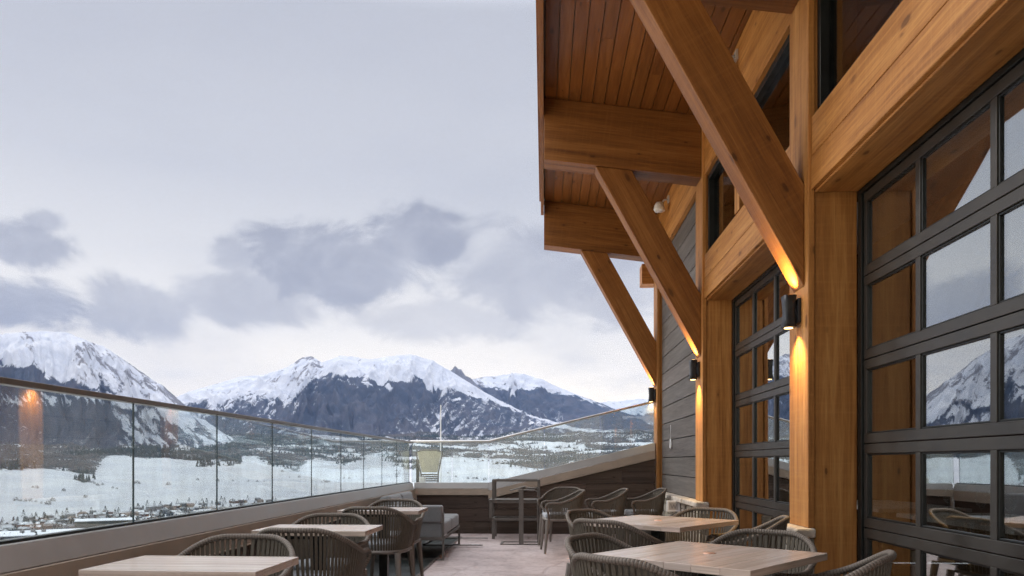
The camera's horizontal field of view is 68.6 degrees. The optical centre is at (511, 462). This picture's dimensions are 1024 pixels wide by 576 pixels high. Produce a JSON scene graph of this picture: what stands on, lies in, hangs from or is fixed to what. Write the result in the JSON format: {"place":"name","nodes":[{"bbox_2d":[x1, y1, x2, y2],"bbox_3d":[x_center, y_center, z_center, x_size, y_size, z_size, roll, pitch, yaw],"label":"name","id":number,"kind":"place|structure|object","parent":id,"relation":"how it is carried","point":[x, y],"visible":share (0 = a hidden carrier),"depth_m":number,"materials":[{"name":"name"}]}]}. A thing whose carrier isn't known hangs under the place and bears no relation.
{"place":"outdoors","nodes":[
{"label":"outdoors","id":0,"kind":"place"},
{"bbox_2d":[0,0,653,401],"label":"sky","id":1,"kind":"structure","parent":0,"point":[198,193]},
{"bbox_2d":[0,331,968,563],"bbox_3d":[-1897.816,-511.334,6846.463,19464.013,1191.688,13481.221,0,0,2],"label":"mountains","id":2,"kind":"structure","parent":0,"point":[400,394],"depth_m":3981.69,"materials":[{"name":"white snow"}]},
{"bbox_2d":[0,525,13,528],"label":"town house","id":3,"kind":"structure","parent":2,"relation":"on","point":[10,526],"depth_m":881.07,"materials":[{"name":"white"}]},
{"bbox_2d":[8,521,18,527],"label":"town house","id":4,"kind":"structure","parent":2,"relation":"on","point":[14,523],"depth_m":936.58,"materials":[{"name":"white"}]},
{"bbox_2d":[17,522,24,527],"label":"town house","id":5,"kind":"structure","parent":2,"relation":"on","point":[21,524],"depth_m":936.96,"materials":[{"name":"white"}]},
{"bbox_2d":[17,526,31,530],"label":"town house","id":6,"kind":"structure","parent":2,"relation":"on","point":[23,528],"depth_m":858.21,"materials":[{"name":"white"}]},
{"bbox_2d":[23,516,35,520],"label":"town house","id":7,"kind":"structure","parent":2,"relation":"on","point":[31,518],"depth_m":1027.29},
{"bbox_2d":[25,522,39,526],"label":"town house","id":8,"kind":"structure","parent":2,"relation":"on","point":[27,524],"depth_m":938.03,"materials":[{"name":"white"}]},
{"bbox_2d":[0,528,81,539],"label":"flat roof hall","id":9,"kind":"structure","parent":2,"relation":"on","point":[11,534],"depth_m":741.80,"materials":[{"name":"stone"}]},
{"bbox_2d":[43,524,52,528],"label":"town house","id":10,"kind":"structure","parent":2,"relation":"on","point":[47,526],"depth_m":916.40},
{"bbox_2d":[63,524,74,528],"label":"town house","id":11,"kind":"structure","parent":2,"relation":"on","point":[70,526],"depth_m":867.79,"materials":[{"name":"stone"}]},
{"bbox_2d":[65,512,75,517],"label":"town house","id":12,"kind":"structure","parent":2,"relation":"on","point":[70,514],"depth_m":1099.40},
{"bbox_2d":[93,512,105,517],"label":"town house","id":13,"kind":"structure","parent":2,"relation":"on","point":[95,513],"depth_m":1122.49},
{"bbox_2d":[74,517,135,527],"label":"flat roof hall","id":14,"kind":"structure","parent":2,"relation":"on","point":[84,523],"depth_m":869.51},
{"bbox_2d":[138,512,148,516],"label":"town house","id":15,"kind":"structure","parent":2,"relation":"on","point":[143,514],"depth_m":1130.91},
{"bbox_2d":[146,505,156,510],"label":"town house","id":16,"kind":"structure","parent":2,"relation":"on","point":[152,507],"depth_m":1249.12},
{"bbox_2d":[160,509,168,513],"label":"town house","id":17,"kind":"structure","parent":2,"relation":"on","point":[164,511],"depth_m":1192.84,"materials":[{"name":"stone"}]},
{"bbox_2d":[186,503,194,507],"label":"town house","id":18,"kind":"structure","parent":2,"relation":"on","point":[190,505],"depth_m":1338.91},
{"bbox_2d":[0,429,653,482],"bbox_3d":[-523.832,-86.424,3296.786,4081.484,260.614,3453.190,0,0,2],"label":"woods","id":19,"kind":"object","parent":2,"relation":"on","point":[249,441],"visible":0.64,"depth_m":3038.00,"materials":[{"name":"green plant"}]},
{"bbox_2d":[419,533,674,575],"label":"terrace floor","id":20,"kind":"structure","parent":0,"point":[491,557],"depth_m":8.98,"materials":[{"name":"concrete"}]},
{"bbox_2d":[79,555,298,575],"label":"terrace table","id":21,"kind":"object","parent":20,"relation":"on","point":[151,565],"visible":1,"depth_m":2.88,"materials":[{"name":"brown wood"}]},
{"bbox_2d":[0,483,414,575],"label":"parapet wall","id":22,"kind":"structure","parent":20,"relation":"on","point":[69,555],"depth_m":4.15,"materials":[{"name":"concrete"}]},
{"bbox_2d":[0,377,411,544],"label":"glass railing","id":23,"kind":"object","parent":22,"relation":"on","point":[11,382],"visible":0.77,"depth_m":4.25,"materials":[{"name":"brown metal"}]},
{"bbox_2d":[366,536,461,575],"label":"floor mat","id":24,"kind":"object","parent":20,"relation":"on","point":[431,555],"visible":0.4,"depth_m":8.76,"materials":[{"name":"grey fabric"}]},
{"bbox_2d":[177,534,295,575],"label":"rope armchair","id":25,"kind":"object","parent":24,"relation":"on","point":[286,549],"visible":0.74,"depth_m":3.66,"materials":[{"name":"fabric"}]},
{"bbox_2d":[255,527,370,575],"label":"rope armchair","id":26,"kind":"object","parent":24,"relation":"on","point":[354,566],"visible":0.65,"depth_m":4.07,"materials":[{"name":"fabric"}]},
{"bbox_2d":[251,524,382,570],"bbox_3d":[-1.180,0.775,4.604,0.680,0.750,0.520,0,0,3],"label":"terrace table","id":27,"kind":"object","parent":24,"relation":"on","point":[347,531],"visible":0.63,"depth_m":4.57,"materials":[{"name":"brown wood"}]},
{"bbox_2d":[274,513,371,575],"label":"rope armchair","id":28,"kind":"object","parent":24,"relation":"on","point":[362,541],"visible":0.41,"depth_m":5.16,"materials":[{"name":"fabric"}]},
{"bbox_2d":[340,506,417,575],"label":"rope armchair","id":29,"kind":"object","parent":24,"relation":"on","point":[395,545],"visible":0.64,"depth_m":6.04,"materials":[{"name":"fabric"}]},
{"bbox_2d":[337,507,427,575],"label":"terrace table","id":30,"kind":"object","parent":24,"relation":"on","point":[383,565],"visible":0.54,"depth_m":6.42,"materials":[{"name":"brown wood"}]},
{"bbox_2d":[361,499,424,575],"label":"rope armchair","id":31,"kind":"object","parent":24,"relation":"on","point":[418,519],"visible":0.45,"depth_m":7.17,"materials":[{"name":"fabric"}]},
{"bbox_2d":[375,491,459,560],"bbox_3d":[-1.171,0.774,9.625,0.824,0.752,1.692,0,0,2],"label":"lounge sofa","id":32,"kind":"object","parent":24,"relation":"on","point":[438,524],"visible":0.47,"depth_m":8.79,"materials":[{"name":"grey fabric"}]},
{"bbox_2d":[422,537,487,545],"bbox_3d":[-0.786,1.116,10.668,0.820,0.024,1.000,0,0,2],"label":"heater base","id":33,"kind":"object","parent":24,"relation":"on","point":[425,543],"visible":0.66,"depth_m":10.20,"materials":[{"name":"grey metal"}]},
{"bbox_2d":[492,516,536,538],"bbox_3d":[0.068,0.993,11.457,0.720,0.315,0.460,0,0,2],"label":"metal side table","id":34,"kind":"object","parent":20,"relation":"on","point":[495,519],"visible":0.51,"depth_m":11.24,"materials":[{"name":"grey metal"}]},
{"bbox_2d":[489,498,536,517],"bbox_3d":[0.048,0.695,11.458,0.780,0.275,0.520,0,0,2],"label":"metal side table","id":35,"kind":"object","parent":34,"relation":"on","point":[505,500],"visible":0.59,"depth_m":11.22,"materials":[{"name":"grey metal"}]},
{"bbox_2d":[492,479,539,498],"bbox_3d":[0.068,0.405,11.457,0.720,0.300,0.440,0,0,2],"label":"metal side table","id":36,"kind":"object","parent":35,"relation":"on","point":[494,481],"visible":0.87,"depth_m":11.24,"materials":[{"name":"grey metal"}]},
{"bbox_2d":[500,486,540,544],"bbox_3d":[0.123,0.741,10.624,0.561,0.818,0.340,0,0,2],"label":"side table","id":37,"kind":"object","parent":20,"relation":"on","point":[521,490],"visible":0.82,"depth_m":10.46,"materials":[{"name":"grey metal"}]},
{"bbox_2d":[414,443,654,533],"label":"parapet wall","id":38,"kind":"structure","parent":20,"relation":"on","point":[593,477],"depth_m":12.07,"materials":[{"name":"wood"}]},
{"bbox_2d":[410,400,655,442],"bbox_3d":[0.330,-0.338,12.157,3.976,1.332,0.040,0,0,2],"label":"glass railing","id":39,"kind":"object","parent":38,"relation":"on","point":[519,433],"visible":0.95,"depth_m":12.14,"materials":[{"name":"metal"}]},
{"bbox_2d":[537,487,581,544],"bbox_3d":[0.702,0.751,10.560,0.598,0.801,0.563,0,0,22],"label":"rope armchair","id":40,"kind":"object","parent":20,"relation":"on","point":[546,495],"visible":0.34,"depth_m":10.78,"materials":[{"name":"fabric"}]},
{"bbox_2d":[540,489,585,553],"bbox_3d":[0.666,0.751,9.684,0.563,0.801,0.598,0,0,-4],"label":"rope armchair","id":41,"kind":"object","parent":20,"relation":"on","point":[554,512],"visible":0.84,"depth_m":9.44,"materials":[{"name":"fabric"}]},
{"bbox_2d":[584,488,628,543],"bbox_3d":[1.298,0.751,10.208,0.563,0.801,0.598,0,0,-5],"label":"rope armchair","id":42,"kind":"object","parent":20,"relation":"on","point":[619,498],"visible":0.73,"depth_m":9.98,"materials":[{"name":"fabric"}]},
{"bbox_2d":[565,508,650,575],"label":"rope armchair","id":43,"kind":"object","parent":20,"relation":"on","point":[570,517],"visible":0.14,"depth_m":5.64,"materials":[{"name":"fabric"}]},
{"bbox_2d":[572,518,674,575],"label":"rope armchair","id":44,"kind":"object","parent":20,"relation":"on","point":[578,524],"visible":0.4,"depth_m":4.59,"materials":[{"name":"fabric"}]},
{"bbox_2d":[571,552,677,575],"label":"rope armchair","id":45,"kind":"object","parent":20,"relation":"on","point":[580,561],"visible":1,"depth_m":2.80,"materials":[{"name":"fabric"}]},
{"bbox_2d":[565,532,697,575],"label":"rope armchair","id":46,"kind":"object","parent":20,"relation":"on","point":[571,542],"visible":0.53,"depth_m":3.74,"materials":[{"name":"fabric"}]},
{"bbox_2d":[623,488,666,541],"bbox_3d":[1.832,0.751,10.286,0.563,0.801,0.598,0,0,-6],"label":"rope armchair","id":47,"kind":"object","parent":20,"relation":"on","point":[655,507],"visible":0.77,"depth_m":10.06,"materials":[{"name":"fabric"}]},
{"bbox_2d":[590,515,738,544],"bbox_3d":[1.006,0.773,5.172,0.799,0.754,0.800,0,0,42],"label":"terrace table","id":48,"kind":"object","parent":20,"relation":"on","point":[658,527],"visible":0.76,"depth_m":5.04,"materials":[{"name":"brown wood"}]},
{"bbox_2d":[665,507,737,542],"bbox_3d":[1.383,0.751,5.630,0.598,0.801,0.563,0,0,39],"label":"rope armchair","id":49,"kind":"object","parent":20,"relation":"on","point":[729,515],"visible":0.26,"depth_m":5.84,"materials":[{"name":"fabric"}]},
{"bbox_2d":[593,541,826,575],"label":"terrace table","id":50,"kind":"object","parent":20,"relation":"on","point":[704,559],"visible":0.84,"depth_m":3.16,"materials":[{"name":"brown wood"}]},
{"bbox_2d":[704,515,789,575],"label":"rope armchair","id":51,"kind":"object","parent":20,"relation":"on","point":[779,522],"visible":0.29,"depth_m":4.78,"materials":[{"name":"fabric"}]},
{"bbox_2d":[685,528,816,575],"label":"rope armchair","id":52,"kind":"object","parent":20,"relation":"on","point":[809,546],"visible":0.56,"depth_m":3.89,"materials":[{"name":"fabric"}]},
{"bbox_2d":[536,0,1023,575],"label":"timber lodge","id":53,"kind":"structure","parent":20,"relation":"on","point":[792,146],"depth_m":5.43,"materials":[{"name":"wood"}]},
{"bbox_2d":[648,387,655,401],"bbox_3d":[2.249,-1.090,12.070,0.110,0.233,0.124,0,0,2],"label":"wall sconce","id":54,"kind":"object","parent":53,"relation":"attached to","point":[652,394],"depth_m":12.02,"materials":[{"name":"metal"}]},
{"bbox_2d":[653,195,669,212],"bbox_3d":[2.160,-3.748,10.868,0.225,0.215,0.170,0,0,2],"label":"flood lamp","id":55,"kind":"object","parent":53,"relation":"attached to","point":[659,207],"visible":0.96,"depth_m":10.82,"materials":[{"name":"metal"}]},
{"bbox_2d":[669,425,671,448],"bbox_3d":[2.317,-0.374,10.961,0.019,0.351,0.112,0,0,2],"label":"hanging ornament","id":56,"kind":"object","parent":53,"relation":"hanging from","point":[670,443],"visible":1,"depth_m":10.96,"materials":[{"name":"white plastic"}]},
{"bbox_2d":[666,500,679,510],"bbox_3d":[2.088,0.564,9.717,0.164,0.140,0.066,0,0,2],"label":"wall plaque","id":57,"kind":"object","parent":53,"relation":"attached to","point":[672,505],"depth_m":9.69,"materials":[{"name":"stone"}]},
{"bbox_2d":[689,359,699,379],"bbox_3d":[2.105,-1.070,8.678,0.110,0.233,0.124,0,0,2],"label":"wall sconce","id":58,"kind":"object","parent":53,"relation":"attached to","point":[694,367],"depth_m":8.63,"materials":[{"name":"metal"}]},
{"bbox_2d":[731,49,737,62],"bbox_3d":[1.997,-3.748,7.041,0.225,0.215,0.170,0,0,2],"label":"flood lamp","id":59,"kind":"object","parent":53,"relation":"attached to","point":[735,56],"visible":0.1,"depth_m":7.01,"materials":[{"name":"metal"}]},
{"bbox_2d":[708,34,789,249],"bbox_3d":[2.180,-2.790,6.976,0.158,0.895,3.005,0,0,2],"label":"clerestory window","id":60,"kind":"structure","parent":53,"relation":"in","point":[782,58],"depth_m":6.96,"materials":[{"name":"black glass"}]},
{"bbox_2d":[732,262,789,572],"bbox_3d":[2.454,-0.340,6.964,0.070,2.980,3.005,0,0,2],"label":"garage door","id":61,"kind":"structure","parent":53,"relation":"in","point":[760,347],"depth_m":7.44,"materials":[{"name":"black metal"}]},
{"bbox_2d":[781,294,800,328],"bbox_3d":[1.960,-1.060,5.286,0.110,0.233,0.124,0,0,2],"label":"wall sconce","id":62,"kind":"object","parent":53,"relation":"attached to","point":[791,311],"depth_m":5.24,"materials":[{"name":"metal"}]},
{"bbox_2d":[817,0,902,109],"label":"clerestory window","id":63,"kind":"structure","parent":53,"relation":"in","point":[825,8],"depth_m":5.03,"materials":[{"name":"black glass"}]},
{"bbox_2d":[858,49,1023,575],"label":"garage door","id":64,"kind":"structure","parent":53,"relation":"in","point":[882,254],"depth_m":4.23,"materials":[{"name":"black metal"}]},
{"bbox_2d":[772,549,896,575],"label":"rope armchair","id":65,"kind":"object","parent":20,"relation":"on","point":[879,563],"visible":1,"depth_m":2.90,"materials":[{"name":"fabric"}]},
{"bbox_2d":[893,563,1018,575],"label":"inside floor","id":66,"kind":"structure","parent":0,"point":[907,569],"depth_m":8.09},
{"bbox_2d":[857,500,971,575],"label":"dining table","id":67,"kind":"object","parent":66,"relation":"on","point":[898,506],"visible":0.44,"depth_m":6.66,"materials":[{"name":"black wood"}]},
{"bbox_2d":[896,513,1023,575],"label":"dining table","id":68,"kind":"object","parent":66,"relation":"on","point":[975,521],"visible":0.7,"depth_m":5.21,"materials":[{"name":"brown wood"}]},
{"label":"outer deck","id":69,"kind":"structure","parent":0,"visible":0},
{"bbox_2d":[419,477,425,481],"bbox_3d":[-1.548,0.600,12.978,0.100,0.700,0.120,0,0,2],"label":"planter box","id":70,"kind":"object","parent":69,"relation":"on","point":[422,479],"visible":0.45,"depth_m":12.92,"materials":[{"name":"white plastic"}]},
{"bbox_2d":[415,449,442,481],"bbox_3d":[-1.457,0.358,13.484,0.540,1.185,0.520,0,0,2],"label":"sling chair","id":71,"kind":"object","parent":69,"relation":"on","point":[429,460],"visible":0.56,"depth_m":13.30,"materials":[{"name":"fabric"}]},
{"bbox_2d":[440,405,440,481],"bbox_3d":[-1.299,-0.050,13.668,0.140,2.000,0.133,0,0,2],"label":"thin pole","id":72,"kind":"object","parent":69,"relation":"on","point":[440,439],"visible":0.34,"depth_m":13.66,"materials":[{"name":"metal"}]}
]}

